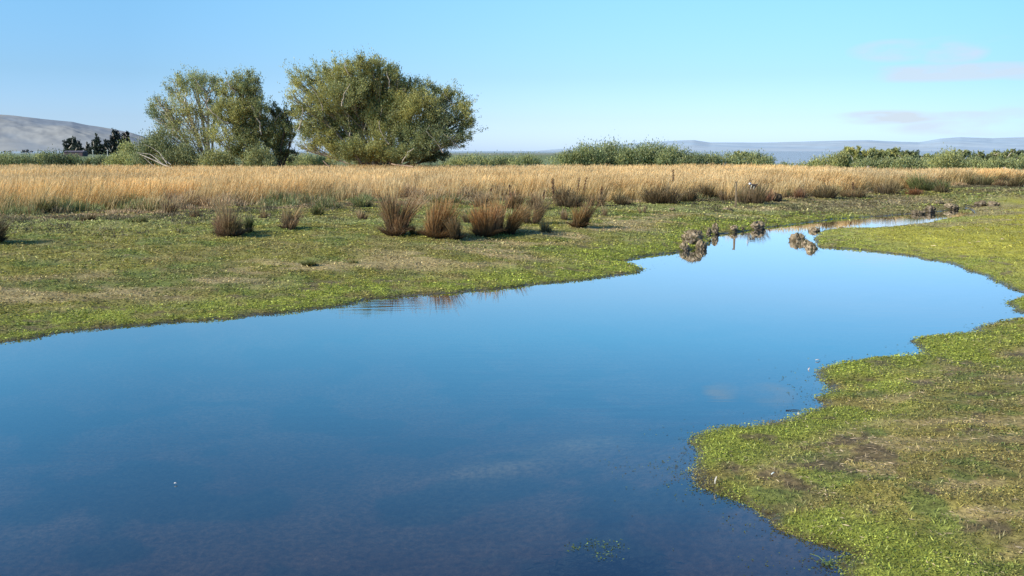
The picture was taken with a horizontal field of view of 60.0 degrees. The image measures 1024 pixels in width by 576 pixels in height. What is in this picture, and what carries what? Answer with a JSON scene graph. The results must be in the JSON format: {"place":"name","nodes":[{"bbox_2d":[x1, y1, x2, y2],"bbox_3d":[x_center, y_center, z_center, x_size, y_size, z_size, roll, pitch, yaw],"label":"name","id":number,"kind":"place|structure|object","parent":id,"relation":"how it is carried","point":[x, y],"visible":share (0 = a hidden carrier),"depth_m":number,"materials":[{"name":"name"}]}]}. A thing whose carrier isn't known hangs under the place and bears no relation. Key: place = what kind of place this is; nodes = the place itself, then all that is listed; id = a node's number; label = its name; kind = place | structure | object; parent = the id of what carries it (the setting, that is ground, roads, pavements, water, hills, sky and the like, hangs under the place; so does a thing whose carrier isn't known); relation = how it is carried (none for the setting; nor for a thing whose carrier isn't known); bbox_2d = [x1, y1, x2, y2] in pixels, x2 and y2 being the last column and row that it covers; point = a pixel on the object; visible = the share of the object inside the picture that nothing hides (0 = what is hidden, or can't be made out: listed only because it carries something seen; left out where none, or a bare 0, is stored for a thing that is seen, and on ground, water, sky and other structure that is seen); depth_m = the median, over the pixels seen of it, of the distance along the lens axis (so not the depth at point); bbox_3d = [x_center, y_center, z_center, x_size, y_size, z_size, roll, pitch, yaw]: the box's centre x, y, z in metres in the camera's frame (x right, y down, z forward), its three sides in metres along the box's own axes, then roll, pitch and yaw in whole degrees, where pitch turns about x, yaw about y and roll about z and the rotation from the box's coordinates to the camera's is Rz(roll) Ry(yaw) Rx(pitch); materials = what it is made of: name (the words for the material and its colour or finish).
{"place":"outdoors","nodes":[
{"label":"outdoors","id":0,"kind":"place"},
{"bbox_2d":[0,115,194,150],"bbox_3d":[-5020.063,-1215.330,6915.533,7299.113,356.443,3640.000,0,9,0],"label":"hills","id":1,"kind":"structure","parent":0,"point":[19,133],"depth_m":6208.70,"materials":[{"name":"grey"}]},
{"bbox_2d":[0,151,1023,575],"bbox_3d":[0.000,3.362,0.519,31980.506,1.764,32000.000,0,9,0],"label":"ground","id":2,"kind":"structure","parent":0,"point":[462,463],"depth_m":12.14,"materials":[{"name":"green plant"}]},
{"bbox_2d":[0,214,12,242],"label":"rush clump","id":3,"kind":"object","parent":2,"relation":"on","point":[3,229],"visible":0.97,"depth_m":26.76,"materials":[{"name":"brown plant"}]},
{"bbox_2d":[0,150,19,166],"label":"hedge bush","id":4,"kind":"object","parent":2,"relation":"on","point":[5,161],"visible":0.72,"depth_m":128.18,"materials":[{"name":"green plant"}]},
{"bbox_2d":[11,151,40,165],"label":"hedge bush","id":5,"kind":"object","parent":2,"relation":"on","point":[23,159],"visible":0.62,"depth_m":128.32,"materials":[{"name":"green plant"}]},
{"bbox_2d":[26,197,61,212],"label":"shrub","id":6,"kind":"object","parent":2,"relation":"on","point":[49,206],"visible":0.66,"depth_m":38.39,"materials":[{"name":"green plant"}]},
{"bbox_2d":[36,144,75,166],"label":"hedge bush","id":7,"kind":"object","parent":2,"relation":"on","point":[50,158],"visible":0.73,"depth_m":127.66,"materials":[{"name":"green plant"}]},
{"bbox_2d":[62,136,81,150],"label":"pine tree","id":8,"kind":"object","parent":2,"relation":"on","point":[68,143],"visible":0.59,"depth_m":610.78,"materials":[{"name":"green plant"}]},
{"bbox_2d":[61,153,85,166],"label":"hedge bush","id":9,"kind":"object","parent":2,"relation":"on","point":[77,160],"visible":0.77,"depth_m":128.34,"materials":[{"name":"green plant"}]},
{"bbox_2d":[63,151,87,156],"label":"farm shed","id":10,"kind":"structure","parent":2,"relation":"on","point":[83,153],"depth_m":415.39,"materials":[{"name":"grey metal"}]},
{"bbox_2d":[87,133,106,154],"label":"pine tree","id":11,"kind":"object","parent":2,"relation":"on","point":[97,146],"visible":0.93,"depth_m":591.27,"materials":[{"name":"green plant"}]},
{"bbox_2d":[90,153,109,166],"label":"hedge bush","id":12,"kind":"object","parent":2,"relation":"on","point":[100,158],"visible":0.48,"depth_m":126.02,"materials":[{"name":"green plant"}]},
{"bbox_2d":[106,128,123,153],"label":"pine tree","id":13,"kind":"object","parent":2,"relation":"on","point":[114,138],"visible":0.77,"depth_m":580.87,"materials":[{"name":"green plant"}]},
{"bbox_2d":[101,148,134,165],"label":"hedge bush","id":14,"kind":"object","parent":2,"relation":"on","point":[117,161],"visible":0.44,"depth_m":123.19,"materials":[{"name":"green plant"}]},
{"bbox_2d":[114,136,137,162],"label":"hedge bush","id":15,"kind":"object","parent":2,"relation":"on","point":[128,145],"visible":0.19,"depth_m":127.70,"materials":[{"name":"green plant"}]},
{"bbox_2d":[125,215,151,222],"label":"dead tuft","id":16,"kind":"object","parent":2,"relation":"on","point":[141,218],"visible":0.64,"depth_m":34.13,"materials":[{"name":"plant"}]},
{"bbox_2d":[123,127,180,166],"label":"bush","id":17,"kind":"object","parent":2,"relation":"on","point":[155,142],"visible":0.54,"depth_m":95.10,"materials":[{"name":"green plant"}]},
{"bbox_2d":[161,200,178,212],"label":"shrub","id":18,"kind":"object","parent":2,"relation":"on","point":[172,208],"visible":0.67,"depth_m":39.47,"materials":[{"name":"brown plant"}]},
{"bbox_2d":[151,136,201,168],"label":"bush","id":19,"kind":"object","parent":2,"relation":"on","point":[181,158],"visible":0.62,"depth_m":94.13,"materials":[{"name":"green plant"}]},
{"bbox_2d":[144,58,227,163],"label":"willow tree","id":20,"kind":"object","parent":2,"relation":"on","point":[190,111],"visible":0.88,"depth_m":96.55,"materials":[{"name":"green plant"}]},
{"bbox_2d":[189,142,242,167],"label":"bush","id":21,"kind":"object","parent":2,"relation":"on","point":[211,158],"visible":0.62,"depth_m":93.28,"materials":[{"name":"green plant"}]},
{"bbox_2d":[210,197,250,237],"bbox_3d":[-9.635,-2.412,30.020,1.830,1.336,1.847,6,11,34],"label":"rush clump","id":22,"kind":"object","parent":2,"relation":"on","point":[227,225],"visible":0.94,"depth_m":29.75,"materials":[{"name":"brown plant"}]},
{"bbox_2d":[199,65,277,163],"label":"willow tree","id":23,"kind":"object","parent":2,"relation":"on","point":[247,119],"visible":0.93,"depth_m":94.84,"materials":[{"name":"green plant"}]},
{"bbox_2d":[240,214,256,232],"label":"rush clump","id":24,"kind":"object","parent":2,"relation":"on","point":[248,223],"visible":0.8,"depth_m":30.90,"materials":[{"name":"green plant"}]},
{"bbox_2d":[237,141,282,166],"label":"bush","id":25,"kind":"object","parent":2,"relation":"on","point":[256,157],"visible":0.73,"depth_m":93.53,"materials":[{"name":"green plant"}]},
{"bbox_2d":[260,97,298,166],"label":"willow tree","id":26,"kind":"object","parent":2,"relation":"on","point":[282,125],"visible":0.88,"depth_m":96.65,"materials":[{"name":"green plant"}]},
{"bbox_2d":[272,206,306,229],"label":"rush clump","id":27,"kind":"object","parent":2,"relation":"on","point":[290,222],"visible":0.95,"depth_m":32.21,"materials":[{"name":"brown plant"}]},
{"bbox_2d":[309,204,324,214],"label":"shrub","id":28,"kind":"object","parent":2,"relation":"on","point":[315,211],"visible":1,"depth_m":38.22,"materials":[{"name":"green plant"}]},
{"bbox_2d":[292,151,345,166],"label":"bush","id":29,"kind":"object","parent":2,"relation":"on","point":[311,160],"visible":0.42,"depth_m":106.14,"materials":[{"name":"green plant"}]},
{"bbox_2d":[310,196,345,207],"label":"shrub","id":30,"kind":"object","parent":2,"relation":"on","point":[328,204],"visible":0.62,"depth_m":42.46,"materials":[{"name":"green plant"}]},
{"bbox_2d":[350,195,376,206],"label":"shrub","id":31,"kind":"object","parent":2,"relation":"on","point":[359,202],"visible":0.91,"depth_m":43.69,"materials":[{"name":"green plant"}]},
{"bbox_2d":[277,45,487,167],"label":"willow tree","id":32,"kind":"object","parent":2,"relation":"on","point":[379,112],"visible":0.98,"depth_m":93.42,"materials":[{"name":"green plant"}]},
{"bbox_2d":[369,188,431,235],"bbox_3d":[-3.755,-2.667,30.890,2.466,1.669,2.536,0,9,0],"label":"rush clump","id":33,"kind":"object","parent":2,"relation":"on","point":[396,222],"visible":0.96,"depth_m":30.65,"materials":[{"name":"brown plant"}]},
{"bbox_2d":[410,193,464,238],"bbox_3d":[-2.553,-2.560,30.580,2.155,1.682,1.985,-6,11,-35],"label":"rush clump","id":34,"kind":"object","parent":2,"relation":"on","point":[435,228],"visible":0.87,"depth_m":30.34,"materials":[{"name":"brown plant"}]},
{"bbox_2d":[423,193,466,202],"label":"shrub","id":35,"kind":"object","parent":2,"relation":"on","point":[448,199],"visible":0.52,"depth_m":46.69,"materials":[{"name":"brown plant"}]},
{"bbox_2d":[442,215,467,239],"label":"rush clump","id":36,"kind":"object","parent":2,"relation":"on","point":[454,231],"visible":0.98,"depth_m":30.13,"materials":[{"name":"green plant"}]},
{"bbox_2d":[438,148,483,166],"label":"bush","id":37,"kind":"object","parent":2,"relation":"on","point":[458,161],"visible":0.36,"depth_m":108.59,"materials":[{"name":"green plant"}]},
{"bbox_2d":[456,152,497,166],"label":"thicket bush","id":38,"kind":"object","parent":2,"relation":"on","point":[488,161],"visible":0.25,"depth_m":128.00,"materials":[{"name":"green plant"}]},
{"bbox_2d":[471,187,496,206],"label":"shrub","id":39,"kind":"object","parent":2,"relation":"on","point":[486,201],"visible":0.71,"depth_m":44.54,"materials":[{"name":"brown plant"}]},
{"bbox_2d":[465,195,509,236],"bbox_3d":[-0.927,-2.604,31.811,1.747,1.504,1.874,0,9,0],"label":"rush clump","id":40,"kind":"object","parent":2,"relation":"on","point":[485,222],"visible":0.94,"depth_m":31.60,"materials":[{"name":"brown plant"}]},
{"bbox_2d":[485,152,519,166],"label":"thicket bush","id":41,"kind":"object","parent":2,"relation":"on","point":[499,160],"visible":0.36,"depth_m":129.91,"materials":[{"name":"green plant"}]},
{"bbox_2d":[0,177,1007,220],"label":"undergrowth","id":42,"kind":"object","parent":2,"relation":"on","point":[271,200],"visible":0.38,"depth_m":44.02,"materials":[{"name":"beige plant"}]},
{"bbox_2d":[479,190,541,234],"bbox_3d":[-0.075,-2.826,32.584,2.471,1.692,2.087,0,9,0],"label":"rush clump","id":43,"kind":"object","parent":2,"relation":"on","point":[513,223],"visible":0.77,"depth_m":32.45,"materials":[{"name":"brown plant"}]},
{"bbox_2d":[0,186,1023,575],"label":"ground cover","id":44,"kind":"object","parent":2,"relation":"on","point":[556,262],"visible":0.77,"depth_m":22.53,"materials":[{"name":"green plant"}]},
{"bbox_2d":[0,162,1023,215],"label":"tall grass","id":45,"kind":"structure","parent":2,"relation":"on","point":[91,184],"depth_m":57.38,"materials":[{"name":"beige plant"}]},
{"bbox_2d":[1,184,1023,236],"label":"bank tufts","id":46,"kind":"object","parent":2,"relation":"on","point":[173,214],"visible":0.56,"depth_m":41.42,"materials":[{"name":"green plant"}]},
{"bbox_2d":[501,185,531,209],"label":"shrub","id":47,"kind":"object","parent":2,"relation":"on","point":[513,200],"visible":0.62,"depth_m":42.93,"materials":[{"name":"brown plant"}]},
{"bbox_2d":[508,151,545,165],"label":"thicket bush","id":48,"kind":"object","parent":2,"relation":"on","point":[528,159],"visible":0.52,"depth_m":125.91,"materials":[{"name":"green plant"}]},
{"bbox_2d":[515,189,549,209],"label":"shrub","id":49,"kind":"object","parent":2,"relation":"on","point":[534,199],"visible":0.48,"depth_m":43.05,"materials":[{"name":"brown plant"}]},
{"bbox_2d":[521,196,555,223],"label":"rush clump","id":50,"kind":"object","parent":2,"relation":"on","point":[537,217],"visible":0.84,"depth_m":36.02,"materials":[{"name":"brown plant"}]},
{"bbox_2d":[536,220,557,232],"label":"rush clump","id":51,"kind":"object","parent":2,"relation":"on","point":[544,227],"visible":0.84,"depth_m":33.35,"materials":[{"name":"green plant"}]},
{"bbox_2d":[545,146,583,166],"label":"thicket bush","id":52,"kind":"object","parent":2,"relation":"on","point":[562,158],"visible":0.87,"depth_m":147.42,"materials":[{"name":"green plant"}]},
{"bbox_2d":[545,177,586,207],"bbox_3d":[2.860,-4.978,45.623,2.434,1.672,2.694,0,9,0],"label":"shrub","id":53,"kind":"object","parent":2,"relation":"on","point":[567,198],"visible":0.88,"depth_m":45.47,"materials":[{"name":"brown plant"}]},
{"bbox_2d":[566,200,599,227],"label":"rush clump","id":54,"kind":"object","parent":2,"relation":"on","point":[580,218],"visible":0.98,"depth_m":34.88,"materials":[{"name":"brown plant"}]},
{"bbox_2d":[564,136,614,166],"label":"thicket bush","id":55,"kind":"object","parent":2,"relation":"on","point":[590,157],"visible":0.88,"depth_m":147.25,"materials":[{"name":"green plant"}]},
{"bbox_2d":[587,187,609,206],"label":"shrub","id":56,"kind":"object","parent":2,"relation":"on","point":[601,199],"visible":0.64,"depth_m":46.06,"materials":[{"name":"brown plant"}]},
{"bbox_2d":[589,129,631,165],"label":"thicket bush","id":57,"kind":"object","parent":2,"relation":"on","point":[612,147],"visible":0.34,"depth_m":151.94,"materials":[{"name":"green plant"}]},
{"bbox_2d":[611,193,632,204],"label":"shrub","id":58,"kind":"object","parent":2,"relation":"on","point":[623,201],"visible":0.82,"depth_m":47.74,"materials":[{"name":"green plant"}]},
{"bbox_2d":[612,140,654,166],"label":"thicket bush","id":59,"kind":"object","parent":2,"relation":"on","point":[626,156],"visible":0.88,"depth_m":147.60,"materials":[{"name":"green plant"}]},
{"bbox_2d":[631,135,671,165],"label":"thicket bush","id":60,"kind":"object","parent":2,"relation":"on","point":[654,146],"visible":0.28,"depth_m":149.06,"materials":[{"name":"green plant"}]},
{"bbox_2d":[636,180,688,204],"bbox_3d":[8.329,-5.290,48.711,2.965,1.358,3.481,0,9,0],"label":"shrub","id":61,"kind":"object","parent":2,"relation":"on","point":[663,195],"visible":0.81,"depth_m":48.33,"materials":[{"name":"brown plant"}]},
{"bbox_2d":[648,141,691,165],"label":"thicket bush","id":62,"kind":"object","parent":2,"relation":"on","point":[670,155],"visible":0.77,"depth_m":145.39,"materials":[{"name":"green plant"}]},
{"bbox_2d":[678,186,700,201],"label":"shrub","id":63,"kind":"object","parent":2,"relation":"on","point":[692,197],"visible":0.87,"depth_m":51.02,"materials":[{"name":"brown plant"}]},
{"bbox_2d":[674,150,709,166],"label":"thicket bush","id":64,"kind":"object","parent":2,"relation":"on","point":[694,158],"visible":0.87,"depth_m":143.93,"materials":[{"name":"green plant"}]},
{"bbox_2d":[681,228,703,243],"bbox_3d":[6.754,-1.936,33.008,1.242,0.617,1.000,0,9,0],"label":"peat mound","id":65,"kind":"object","parent":2,"relation":"on","point":[690,236],"visible":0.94,"depth_m":32.83,"materials":[{"name":"brown soil"}]},
{"bbox_2d":[693,181,718,198],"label":"shrub","id":66,"kind":"object","parent":2,"relation":"on","point":[705,191],"visible":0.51,"depth_m":53.61,"materials":[{"name":"brown plant"}]},
{"bbox_2d":[698,150,725,165],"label":"thicket bush","id":67,"kind":"object","parent":2,"relation":"on","point":[713,159],"visible":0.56,"depth_m":145.77,"materials":[{"name":"green plant"}]},
{"bbox_2d":[715,190,737,200],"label":"shrub","id":68,"kind":"object","parent":2,"relation":"on","point":[722,196],"visible":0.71,"depth_m":51.75,"materials":[{"name":"brown plant"}]},
{"bbox_2d":[715,150,748,164],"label":"thicket bush","id":69,"kind":"object","parent":2,"relation":"on","point":[732,157],"visible":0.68,"depth_m":147.77,"materials":[{"name":"green plant"}]},
{"bbox_2d":[739,148,766,165],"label":"thicket bush","id":70,"kind":"object","parent":2,"relation":"on","point":[749,157],"visible":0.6,"depth_m":147.65,"materials":[{"name":"green plant"}]},
{"bbox_2d":[737,178,772,203],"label":"shrub","id":71,"kind":"object","parent":2,"relation":"on","point":[758,197],"visible":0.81,"depth_m":50.41,"materials":[{"name":"brown plant"}]},
{"bbox_2d":[748,221,765,229],"bbox_3d":[11.039,-2.835,40.056,0.823,0.417,0.660,0,9,0],"label":"peat mound","id":72,"kind":"object","parent":2,"relation":"on","point":[757,225],"visible":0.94,"depth_m":39.88,"materials":[{"name":"brown soil"}]},
{"bbox_2d":[752,153,777,165],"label":"thicket bush","id":73,"kind":"object","parent":2,"relation":"on","point":[768,160],"visible":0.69,"depth_m":145.90,"materials":[{"name":"green plant"}]},
{"bbox_2d":[788,187,805,197],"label":"shrub","id":74,"kind":"object","parent":2,"relation":"on","point":[799,193],"visible":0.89,"depth_m":55.26,"materials":[{"name":"brown plant"}]},
{"bbox_2d":[789,230,807,240],"bbox_3d":[11.267,-1.946,34.943,0.858,0.659,0.752,0,9,0],"label":"peat mound","id":75,"kind":"object","parent":2,"relation":"on","point":[796,236],"visible":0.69,"depth_m":34.81,"materials":[{"name":"brown soil"}]},
{"bbox_2d":[800,155,825,166],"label":"wood bush","id":76,"kind":"object","parent":2,"relation":"on","point":[810,162],"visible":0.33,"depth_m":118.17,"materials":[{"name":"green plant"}]},
{"bbox_2d":[811,181,839,197],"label":"shrub","id":77,"kind":"object","parent":2,"relation":"on","point":[828,192],"visible":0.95,"depth_m":55.80,"materials":[{"name":"brown plant"}]},
{"bbox_2d":[814,150,836,166],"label":"wood bush","id":78,"kind":"object","parent":2,"relation":"on","point":[824,163],"visible":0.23,"depth_m":116.46,"materials":[{"name":"green plant"}]},
{"bbox_2d":[828,149,854,168],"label":"wood bush","id":79,"kind":"object","parent":2,"relation":"on","point":[843,159],"visible":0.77,"depth_m":114.28,"materials":[{"name":"green plant"}]},
{"bbox_2d":[839,145,865,164],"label":"wood tree","id":80,"kind":"object","parent":2,"relation":"on","point":[856,151],"visible":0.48,"depth_m":123.08,"materials":[{"name":"green plant"}]},
{"bbox_2d":[837,185,871,197],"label":"shrub","id":81,"kind":"object","parent":2,"relation":"on","point":[860,194],"visible":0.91,"depth_m":57.38,"materials":[{"name":"brown plant"}]},
{"bbox_2d":[849,153,887,169],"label":"wood bush","id":82,"kind":"object","parent":2,"relation":"on","point":[863,162],"visible":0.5,"depth_m":110.27,"materials":[{"name":"green plant"}]},
{"bbox_2d":[867,147,890,162],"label":"wood tree","id":83,"kind":"object","parent":2,"relation":"on","point":[883,153],"visible":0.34,"depth_m":128.36,"materials":[{"name":"green plant"}]},
{"bbox_2d":[876,153,896,168],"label":"wood bush","id":84,"kind":"object","parent":2,"relation":"on","point":[887,161],"visible":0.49,"depth_m":110.44,"materials":[{"name":"green plant"}]},
{"bbox_2d":[871,178,902,194],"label":"shrub","id":85,"kind":"object","parent":2,"relation":"on","point":[891,188],"visible":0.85,"depth_m":60.87,"materials":[{"name":"brown plant"}]},
{"bbox_2d":[881,146,908,160],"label":"wood tree","id":86,"kind":"object","parent":2,"relation":"on","point":[895,150],"visible":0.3,"depth_m":129.55,"materials":[{"name":"green plant"}]},
{"bbox_2d":[889,154,924,169],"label":"wood bush","id":87,"kind":"object","parent":2,"relation":"on","point":[909,163],"visible":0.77,"depth_m":108.26,"materials":[{"name":"green plant"}]},
{"bbox_2d":[897,149,921,160],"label":"wood tree","id":88,"kind":"object","parent":2,"relation":"on","point":[911,153],"visible":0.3,"depth_m":128.00,"materials":[{"name":"green plant"}]},
{"bbox_2d":[901,170,952,190],"bbox_3d":[30.261,-7.854,64.645,3.276,1.545,3.361,0,9,0],"label":"shrub","id":89,"kind":"object","parent":2,"relation":"on","point":[920,183],"visible":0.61,"depth_m":64.33,"materials":[{"name":"green plant"}]},
{"bbox_2d":[920,142,975,168],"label":"wood bush","id":90,"kind":"object","parent":2,"relation":"on","point":[949,160],"visible":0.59,"depth_m":96.30,"materials":[{"name":"green plant"}]},
{"bbox_2d":[954,148,974,160],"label":"wood tree","id":91,"kind":"object","parent":2,"relation":"on","point":[967,152],"visible":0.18,"depth_m":137.95,"materials":[{"name":"green plant"}]},
{"bbox_2d":[964,153,985,171],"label":"wood bush","id":92,"kind":"object","parent":2,"relation":"on","point":[977,161],"visible":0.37,"depth_m":108.60,"materials":[{"name":"green plant"}]},
{"bbox_2d":[961,172,998,185],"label":"shrub","id":93,"kind":"object","parent":2,"relation":"on","point":[973,180],"visible":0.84,"depth_m":70.72,"materials":[{"name":"brown plant"}]},
{"bbox_2d":[977,153,1015,169],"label":"wood bush","id":94,"kind":"object","parent":2,"relation":"on","point":[990,162],"visible":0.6,"depth_m":106.53,"materials":[{"name":"green plant"}]},
{"bbox_2d":[987,149,1009,161],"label":"wood tree","id":95,"kind":"object","parent":2,"relation":"on","point":[994,153],"visible":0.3,"depth_m":142.64,"materials":[{"name":"green plant"}]},
{"bbox_2d":[1001,153,1023,170],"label":"wood bush","id":96,"kind":"object","parent":2,"relation":"on","point":[1020,166],"visible":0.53,"depth_m":106.55,"materials":[{"name":"green plant"}]},
{"bbox_2d":[1001,148,1023,158],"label":"wood tree","id":97,"kind":"object","parent":2,"relation":"on","point":[1011,152],"visible":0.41,"depth_m":142.81,"materials":[{"name":"green plant"}]},
{"bbox_2d":[1004,171,1023,186],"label":"shrub","id":98,"kind":"object","parent":2,"relation":"on","point":[1017,181],"visible":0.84,"depth_m":67.69,"materials":[{"name":"brown plant"}]},
{"bbox_2d":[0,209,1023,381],"bbox_3d":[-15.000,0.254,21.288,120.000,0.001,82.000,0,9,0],"label":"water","id":99,"kind":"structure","parent":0,"point":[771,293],"depth_m":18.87,"materials":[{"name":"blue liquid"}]},
{"bbox_2d":[22,229,1021,575],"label":"floating leaves","id":100,"kind":"object","parent":99,"relation":"on","point":[726,501],"visible":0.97,"depth_m":9.35,"materials":[{"name":"green plant"}]},
{"bbox_2d":[509,538,665,575],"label":"water weed","id":101,"kind":"object","parent":99,"relation":"in","point":[601,570],"visible":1,"depth_m":7.89,"materials":[{"name":"green plant"}]},
{"bbox_2d":[0,0,1023,150],"label":"sky","id":102,"kind":"structure","parent":0,"point":[545,74],"materials":[{"name":"blue"}]},
{"bbox_2d":[540,137,1023,150],"bbox_3d":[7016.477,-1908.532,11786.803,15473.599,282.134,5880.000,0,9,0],"label":"hills","id":103,"kind":"structure","parent":0,"point":[980,144],"depth_m":10592.37,"materials":[{"name":"grey"}]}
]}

